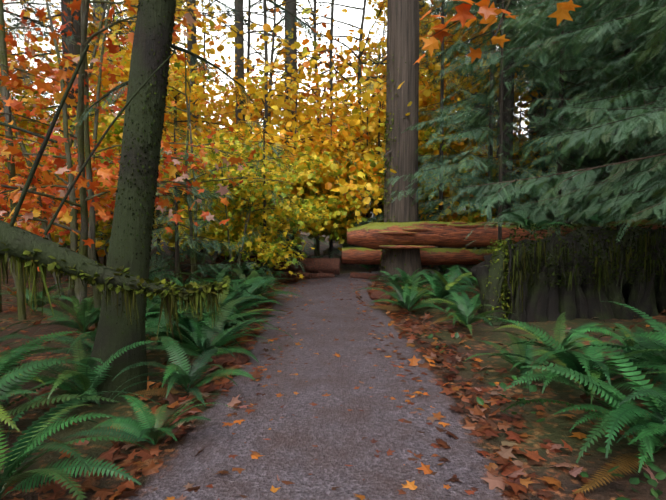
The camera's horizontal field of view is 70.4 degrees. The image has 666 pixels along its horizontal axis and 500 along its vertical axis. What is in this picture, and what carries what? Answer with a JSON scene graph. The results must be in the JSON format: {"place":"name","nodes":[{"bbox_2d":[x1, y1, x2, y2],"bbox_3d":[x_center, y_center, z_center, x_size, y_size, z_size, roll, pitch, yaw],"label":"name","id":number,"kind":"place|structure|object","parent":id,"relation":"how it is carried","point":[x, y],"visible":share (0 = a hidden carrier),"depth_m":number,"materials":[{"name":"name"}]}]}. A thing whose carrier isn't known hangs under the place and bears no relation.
{"place":"outdoors","nodes":[
{"label":"outdoors","id":0,"kind":"place"},
{"bbox_2d":[4,0,567,221],"label":"sky","id":1,"kind":"structure","parent":0,"point":[353,16],"materials":[{"name":"white"}]},
{"bbox_2d":[0,222,665,499],"bbox_3d":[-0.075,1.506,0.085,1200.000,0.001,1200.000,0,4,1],"label":"forest ground","id":2,"kind":"structure","parent":0,"point":[553,428],"depth_m":3.89,"materials":[{"name":"brown soil"}]},
{"bbox_2d":[0,0,25,320],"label":"pale mossy trunks","id":3,"kind":"object","parent":2,"relation":"on","point":[20,281],"visible":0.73,"depth_m":6.96,"materials":[{"name":"green plant"}]},
{"bbox_2d":[5,21,36,76],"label":"tree","id":4,"kind":"object","parent":2,"relation":"on","point":[10,33],"visible":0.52,"depth_m":9.41,"materials":[{"name":"orange plant"}]},
{"bbox_2d":[0,0,56,218],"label":"tree","id":5,"kind":"object","parent":2,"relation":"on","point":[38,75],"visible":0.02,"depth_m":37.41,"materials":[{"name":"green plant"}]},
{"bbox_2d":[0,0,57,119],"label":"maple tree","id":6,"kind":"object","parent":2,"relation":"on","point":[17,39],"visible":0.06,"depth_m":24.97,"materials":[{"name":"orange plant"}]},
{"bbox_2d":[3,2,62,131],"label":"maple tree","id":7,"kind":"object","parent":2,"relation":"on","point":[23,41],"visible":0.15,"depth_m":16.51,"materials":[{"name":"orange plant"}]},
{"bbox_2d":[0,81,108,265],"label":"vine maple","id":8,"kind":"object","parent":2,"relation":"on","point":[24,124],"depth_m":12.21,"materials":[{"name":"orange plant"}]},
{"bbox_2d":[0,5,121,256],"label":"bigleaf maple","id":9,"kind":"object","parent":2,"relation":"on","point":[41,116],"visible":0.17,"depth_m":12.36,"materials":[{"name":"orange plant"}]},
{"bbox_2d":[0,0,121,261],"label":"bigleaf maple","id":10,"kind":"object","parent":2,"relation":"on","point":[39,50],"visible":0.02,"depth_m":16.94,"materials":[{"name":"orange plant"}]},
{"bbox_2d":[0,0,133,249],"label":"tree","id":11,"kind":"object","parent":2,"relation":"on","point":[46,93],"visible":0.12,"depth_m":20.90,"materials":[{"name":"green plant"}]},
{"bbox_2d":[0,0,136,197],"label":"vine maple","id":12,"kind":"object","parent":2,"relation":"on","point":[6,151],"visible":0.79,"depth_m":5.94,"materials":[{"name":"orange plant"}]},
{"bbox_2d":[30,0,112,225],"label":"conifer","id":13,"kind":"object","parent":2,"relation":"on","point":[61,40],"visible":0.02,"depth_m":29.17,"materials":[{"name":"green plant"}]},
{"bbox_2d":[5,87,177,256],"bbox_3d":[-5.296,-1.290,10.650,3.976,4.275,5.138,-1,4,-8],"label":"vine maple","id":14,"kind":"object","parent":2,"relation":"on","point":[118,133],"visible":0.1,"depth_m":9.80,"materials":[{"name":"orange plant"}]},
{"bbox_2d":[0,0,217,286],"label":"vine maple","id":15,"kind":"object","parent":2,"relation":"on","point":[105,199],"visible":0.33,"depth_m":9.11,"materials":[{"name":"orange plant"}]},
{"bbox_2d":[4,0,219,275],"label":"tree","id":16,"kind":"object","parent":2,"relation":"on","point":[75,36],"visible":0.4,"depth_m":12.53,"materials":[{"name":"plant"}]},
{"bbox_2d":[0,44,228,342],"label":"mossy limb","id":17,"kind":"object","parent":2,"relation":"on","point":[28,250],"visible":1,"depth_m":3.28,"materials":[{"name":"green plant"}]},
{"bbox_2d":[1,0,227,233],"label":"bigleaf maple","id":18,"kind":"object","parent":2,"relation":"on","point":[116,27],"visible":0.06,"depth_m":15.54,"materials":[{"name":"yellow plant"}]},
{"bbox_2d":[0,0,239,333],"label":"vine maple","id":19,"kind":"object","parent":2,"relation":"on","point":[91,205],"visible":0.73,"depth_m":5.50,"materials":[{"name":"orange plant"}]},
{"bbox_2d":[45,7,212,131],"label":"bigleaf maple","id":20,"kind":"object","parent":2,"relation":"on","point":[179,16],"depth_m":26.33,"materials":[{"name":"orange plant"}]},
{"bbox_2d":[12,0,253,29],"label":"hemlock","id":21,"kind":"object","parent":2,"relation":"on","point":[219,8],"visible":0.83,"depth_m":4.14,"materials":[{"name":"green plant"}]},
{"bbox_2d":[0,0,285,308],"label":"vine maple","id":22,"kind":"object","parent":2,"relation":"on","point":[171,158],"visible":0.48,"depth_m":7.90,"materials":[{"name":"orange plant"}]},
{"bbox_2d":[3,4,296,268],"bbox_3d":[-5.183,-4.542,13.702,8.038,10.371,6.782,-1,4,-18],"label":"tree","id":23,"kind":"object","parent":2,"relation":"on","point":[199,95],"visible":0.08,"depth_m":13.31,"materials":[{"name":"yellow plant"}]},
{"bbox_2d":[95,78,212,283],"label":"hemlock sapling","id":24,"kind":"object","parent":2,"relation":"on","point":[158,262],"visible":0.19,"depth_m":10.97,"materials":[{"name":"green plant"}]},
{"bbox_2d":[93,0,233,123],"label":"bigleaf maple","id":25,"kind":"object","parent":2,"relation":"on","point":[211,82],"depth_m":21.43,"materials":[{"name":"yellow plant"}]},
{"bbox_2d":[89,128,261,286],"bbox_3d":[-2.858,-0.602,8.790,2.892,3.287,2.563,0,4,1],"label":"hemlock sapling","id":26,"kind":"object","parent":2,"relation":"on","point":[215,244],"visible":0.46,"depth_m":8.85,"materials":[{"name":"green plant"}]},
{"bbox_2d":[131,0,227,257],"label":"fir","id":27,"kind":"object","parent":2,"relation":"on","point":[190,43],"visible":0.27,"depth_m":18.49,"materials":[{"name":"brown plant"}]},
{"bbox_2d":[78,0,318,403],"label":"tree","id":28,"kind":"object","parent":2,"relation":"on","point":[131,237],"visible":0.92,"depth_m":3.96,"materials":[{"name":"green plant"}]},
{"bbox_2d":[70,7,342,281],"bbox_3d":[-2.720,-1.721,9.842,4.947,5.239,5.191,-2,4,-28],"label":"vine maple","id":29,"kind":"object","parent":2,"relation":"on","point":[193,260],"visible":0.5,"depth_m":9.39,"materials":[{"name":"yellow plant"}]},
{"bbox_2d":[165,0,270,125],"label":"bigleaf maple","id":30,"kind":"object","parent":2,"relation":"on","point":[167,109],"visible":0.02,"depth_m":24.31,"materials":[{"name":"yellow plant"}]},
{"bbox_2d":[152,145,287,269],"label":"vine maple","id":31,"kind":"object","parent":2,"relation":"on","point":[256,216],"visible":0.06,"depth_m":12.30,"materials":[{"name":"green plant"}]},
{"bbox_2d":[196,0,246,254],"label":"fir","id":32,"kind":"object","parent":2,"relation":"on","point":[240,51],"visible":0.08,"depth_m":16.99,"materials":[{"name":"brown plant"}]},
{"bbox_2d":[153,129,299,278],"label":"vine maple","id":33,"kind":"object","parent":2,"relation":"on","point":[182,215],"visible":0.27,"depth_m":10.94,"materials":[{"name":"yellow plant"}]},
{"bbox_2d":[198,94,293,262],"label":"hemlock sapling","id":34,"kind":"object","parent":2,"relation":"on","point":[237,121],"visible":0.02,"depth_m":13.01,"materials":[{"name":"green plant"}]},
{"bbox_2d":[169,133,344,286],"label":"vine maple","id":35,"kind":"object","parent":2,"relation":"on","point":[234,230],"visible":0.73,"depth_m":10.50,"materials":[{"name":"yellow plant"}]},
{"bbox_2d":[189,112,328,285],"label":"hemlock sapling","id":36,"kind":"object","parent":2,"relation":"on","point":[264,206],"visible":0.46,"depth_m":10.91,"materials":[{"name":"green plant"}]},
{"bbox_2d":[187,0,335,256],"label":"hemlock tree","id":37,"kind":"object","parent":2,"relation":"on","point":[289,59],"visible":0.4,"depth_m":17.91,"materials":[{"name":"green plant"}]},
{"bbox_2d":[168,110,356,255],"bbox_3d":[-2.532,-1.588,13.721,5.090,4.487,5.564,-1,4,-17],"label":"vine maple","id":38,"kind":"object","parent":2,"relation":"on","point":[276,140],"visible":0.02,"depth_m":12.38,"materials":[{"name":"yellow plant"}]},
{"bbox_2d":[155,0,375,239],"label":"bigleaf maple","id":39,"kind":"object","parent":2,"relation":"on","point":[253,90],"visible":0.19,"depth_m":14.85,"materials":[{"name":"yellow plant"}]},
{"bbox_2d":[179,0,375,207],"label":"bigleaf maple","id":40,"kind":"object","parent":2,"relation":"on","point":[221,104],"visible":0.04,"depth_m":19.43,"materials":[{"name":"yellow plant"}]},
{"bbox_2d":[185,40,382,253],"bbox_3d":[-1.250,-2.585,13.675,5.814,6.471,6.309,0,4,1],"label":"bigleaf maple","id":41,"kind":"object","parent":2,"relation":"on","point":[294,105],"visible":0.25,"depth_m":13.62,"materials":[{"name":"yellow plant"}]},
{"bbox_2d":[201,0,383,253],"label":"bigleaf maple","id":42,"kind":"object","parent":2,"relation":"on","point":[339,64],"visible":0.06,"depth_m":19.55,"materials":[{"name":"yellow plant"}]},
{"bbox_2d":[261,0,333,257],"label":"tree trunks","id":43,"kind":"object","parent":2,"relation":"on","point":[266,55],"visible":0.31,"depth_m":13.78,"materials":[{"name":"brown plant"}]},
{"bbox_2d":[208,290,401,365],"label":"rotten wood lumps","id":44,"kind":"object","parent":2,"relation":"on","point":[242,358],"visible":0.25,"depth_m":4.94,"materials":[{"name":"brown wood"}]},
{"bbox_2d":[266,142,368,256],"bbox_3d":[-0.546,-1.254,13.862,3.667,3.800,5.420,0,4,1],"label":"shrub","id":45,"kind":"object","parent":2,"relation":"on","point":[334,170],"visible":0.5,"depth_m":12.55,"materials":[{"name":"yellow plant"}]},
{"bbox_2d":[113,268,536,499],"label":"gravel trail","id":46,"kind":"object","parent":2,"relation":"on","point":[335,431],"visible":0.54,"depth_m":3.41,"materials":[{"name":"grey gravel"}]},
{"bbox_2d":[216,254,378,279],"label":"dark log pieces","id":47,"kind":"object","parent":46,"relation":"on","point":[321,268],"visible":0.58,"depth_m":12.21,"materials":[{"name":"brown wood"}]},
{"bbox_2d":[289,115,372,267],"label":"hemlock sapling","id":48,"kind":"object","parent":2,"relation":"on","point":[331,249],"visible":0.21,"depth_m":13.57,"materials":[{"name":"green plant"}]},
{"bbox_2d":[0,200,665,499],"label":"ferns","id":49,"kind":"object","parent":2,"relation":"on","point":[632,356],"visible":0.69,"depth_m":3.81,"materials":[{"name":"green plant"}]},
{"bbox_2d":[1,262,665,499],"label":"leaf litter","id":50,"kind":"object","parent":2,"relation":"on","point":[512,472],"visible":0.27,"depth_m":3.59,"materials":[{"name":"brown plant"}]},
{"bbox_2d":[322,77,382,265],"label":"deciduous tree","id":51,"kind":"object","parent":2,"relation":"on","point":[354,141],"visible":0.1,"depth_m":14.66,"materials":[{"name":"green plant"}]},
{"bbox_2d":[259,0,488,246],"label":"bigleaf maple","id":52,"kind":"object","parent":2,"relation":"on","point":[345,144],"visible":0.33,"depth_m":14.00,"materials":[{"name":"yellow plant"}]},
{"bbox_2d":[300,0,462,220],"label":"bigleaf maple","id":53,"kind":"object","parent":2,"relation":"on","point":[383,51],"depth_m":21.23,"materials":[{"name":"yellow plant"}]},
{"bbox_2d":[317,149,458,267],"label":"vine maple","id":54,"kind":"object","parent":2,"relation":"on","point":[372,165],"visible":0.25,"depth_m":13.48,"materials":[{"name":"yellow plant"}]},
{"bbox_2d":[330,0,456,81],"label":"deciduous tree","id":55,"kind":"object","parent":2,"relation":"on","point":[420,17],"depth_m":20.09,"materials":[{"name":"green plant"}]},
{"bbox_2d":[375,0,422,281],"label":"douglas fir tree","id":56,"kind":"object","parent":2,"relation":"on","point":[401,147],"visible":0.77,"depth_m":11.39,"materials":[{"name":"brown plant"}]},
{"bbox_2d":[306,16,523,268],"bbox_3d":[1.682,-2.894,14.397,6.424,6.990,6.428,-3,4,-35],"label":"bigleaf maple","id":57,"kind":"object","parent":2,"relation":"on","point":[369,185],"visible":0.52,"depth_m":13.11,"materials":[{"name":"yellow plant"}]},
{"bbox_2d":[193,330,665,499],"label":"ground plants","id":58,"kind":"object","parent":2,"relation":"on","point":[661,475],"visible":0.9,"depth_m":2.59,"materials":[{"name":"green plant"}]},
{"bbox_2d":[304,0,566,221],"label":"bigleaf maple","id":59,"kind":"object","parent":2,"relation":"on","point":[456,39],"visible":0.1,"depth_m":15.49,"materials":[{"name":"yellow plant"}]},
{"bbox_2d":[362,127,526,267],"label":"vine maple","id":60,"kind":"object","parent":2,"relation":"on","point":[423,151],"visible":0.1,"depth_m":14.20,"materials":[{"name":"yellow plant"}]},
{"bbox_2d":[338,0,551,272],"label":"young cedar","id":61,"kind":"object","parent":2,"relation":"on","point":[461,185],"visible":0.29,"depth_m":12.82,"materials":[{"name":"green plant"}]},
{"bbox_2d":[355,0,542,248],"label":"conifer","id":62,"kind":"object","parent":2,"relation":"on","point":[475,93],"visible":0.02,"depth_m":19.68,"materials":[{"name":"green plant"}]},
{"bbox_2d":[435,102,532,248],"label":"understory cedar","id":63,"kind":"object","parent":2,"relation":"on","point":[487,175],"visible":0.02,"depth_m":17.13,"materials":[{"name":"green plant"}]},
{"bbox_2d":[378,0,597,248],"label":"young cedar","id":64,"kind":"object","parent":2,"relation":"on","point":[449,108],"visible":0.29,"depth_m":12.57,"materials":[{"name":"green plant"}]},
{"bbox_2d":[380,0,597,241],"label":"young cedar","id":65,"kind":"object","parent":2,"relation":"on","point":[465,165],"visible":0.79,"depth_m":9.78,"materials":[{"name":"green plant"}]},
{"bbox_2d":[452,87,530,176],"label":"conifer tree","id":66,"kind":"object","parent":2,"relation":"on","point":[514,119],"depth_m":28.49,"materials":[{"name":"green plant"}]},
{"bbox_2d":[425,0,564,248],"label":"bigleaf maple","id":67,"kind":"object","parent":2,"relation":"on","point":[524,106],"visible":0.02,"depth_m":21.41,"materials":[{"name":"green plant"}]},
{"bbox_2d":[456,49,537,217],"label":"conifer","id":68,"kind":"object","parent":2,"relation":"on","point":[514,115],"visible":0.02,"depth_m":26.12,"materials":[{"name":"green plant"}]},
{"bbox_2d":[341,219,665,264],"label":"fallen logs","id":69,"kind":"object","parent":2,"relation":"on","point":[374,239],"visible":0.62,"depth_m":10.98,"materials":[{"name":"brown wood"}]},
{"bbox_2d":[432,0,575,158],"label":"conifer","id":70,"kind":"object","parent":2,"relation":"on","point":[514,84],"depth_m":23.04,"materials":[{"name":"green plant"}]},
{"bbox_2d":[460,71,566,248],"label":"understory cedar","id":71,"kind":"object","parent":2,"relation":"on","point":[520,139],"depth_m":23.47,"materials":[{"name":"green plant"}]},
{"bbox_2d":[419,0,625,248],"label":"maple tree","id":72,"kind":"object","parent":2,"relation":"on","point":[508,103],"visible":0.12,"depth_m":14.01,"materials":[{"name":"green plant"}]},
{"bbox_2d":[439,0,618,221],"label":"conifer","id":73,"kind":"object","parent":2,"relation":"on","point":[554,118],"visible":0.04,"depth_m":18.70,"materials":[{"name":"green plant"}]},
{"bbox_2d":[466,38,613,248],"bbox_3d":[6.381,-2.713,14.147,5.204,7.346,5.052,0,4,1],"label":"conifer tree","id":74,"kind":"object","parent":2,"relation":"on","point":[545,111],"visible":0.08,"depth_m":14.05,"materials":[{"name":"green plant"}]},
{"bbox_2d":[424,0,665,254],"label":"cedar","id":75,"kind":"object","parent":2,"relation":"on","point":[553,95],"visible":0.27,"depth_m":9.44,"materials":[{"name":"green plant"}]},
{"bbox_2d":[439,0,659,222],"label":"conifer","id":76,"kind":"object","parent":2,"relation":"on","point":[540,96],"visible":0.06,"depth_m":16.84,"materials":[{"name":"green plant"}]},
{"bbox_2d":[435,0,665,252],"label":"cedar","id":77,"kind":"object","parent":2,"relation":"on","point":[542,113],"visible":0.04,"depth_m":13.65,"materials":[{"name":"green plant"}]},
{"bbox_2d":[443,0,665,244],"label":"young cedar","id":78,"kind":"object","parent":2,"relation":"on","point":[590,60],"visible":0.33,"depth_m":10.00,"materials":[{"name":"green plant"}]},
{"bbox_2d":[494,50,615,223],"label":"conifer tree","id":79,"kind":"object","parent":2,"relation":"on","point":[570,153],"visible":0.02,"depth_m":16.52,"materials":[{"name":"green plant"}]},
{"bbox_2d":[450,0,665,242],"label":"cedar","id":80,"kind":"object","parent":2,"relation":"on","point":[627,172],"visible":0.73,"depth_m":7.45,"materials":[{"name":"green plant"}]},
{"bbox_2d":[500,0,622,219],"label":"cedar tree","id":81,"kind":"object","parent":2,"relation":"on","point":[603,148],"depth_m":19.80,"materials":[{"name":"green plant"}]},
{"bbox_2d":[471,223,665,326],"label":"tree stump","id":82,"kind":"object","parent":2,"relation":"on","point":[583,272],"visible":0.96,"depth_m":7.14,"materials":[{"name":"brown wood"}]},
{"bbox_2d":[492,0,665,231],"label":"young cedar","id":83,"kind":"object","parent":2,"relation":"on","point":[569,73],"visible":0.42,"depth_m":10.18,"materials":[{"name":"green plant"}]},
{"bbox_2d":[510,0,665,212],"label":"young cedar","id":84,"kind":"object","parent":2,"relation":"on","point":[609,113],"visible":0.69,"depth_m":6.90,"materials":[{"name":"green plant"}]},
{"bbox_2d":[517,0,665,223],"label":"young cedar","id":85,"kind":"object","parent":2,"relation":"on","point":[624,201],"visible":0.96,"depth_m":5.21,"materials":[{"name":"green plant"}]},
{"bbox_2d":[534,3,665,89],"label":"conifer","id":86,"kind":"object","parent":2,"relation":"on","point":[605,44],"visible":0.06,"depth_m":9.33,"materials":[{"name":"green plant"}]},
{"bbox_2d":[543,0,665,231],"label":"young cedar","id":87,"kind":"object","parent":2,"relation":"on","point":[626,96],"visible":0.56,"depth_m":6.90,"materials":[{"name":"green plant"}]},
{"bbox_2d":[567,60,665,223],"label":"conifer tree","id":88,"kind":"object","parent":2,"relation":"on","point":[653,79],"visible":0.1,"depth_m":13.27,"materials":[{"name":"green plant"}]},
{"bbox_2d":[571,51,665,225],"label":"conifer tree","id":89,"kind":"object","parent":2,"relation":"on","point":[635,163],"depth_m":12.15,"materials":[{"name":"green plant"}]},
{"bbox_2d":[413,0,581,64],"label":"maple twig","id":90,"kind":"object","parent":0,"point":[489,14],"visible":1,"depth_m":3.89,"materials":[{"name":"orange plant"}]}
]}

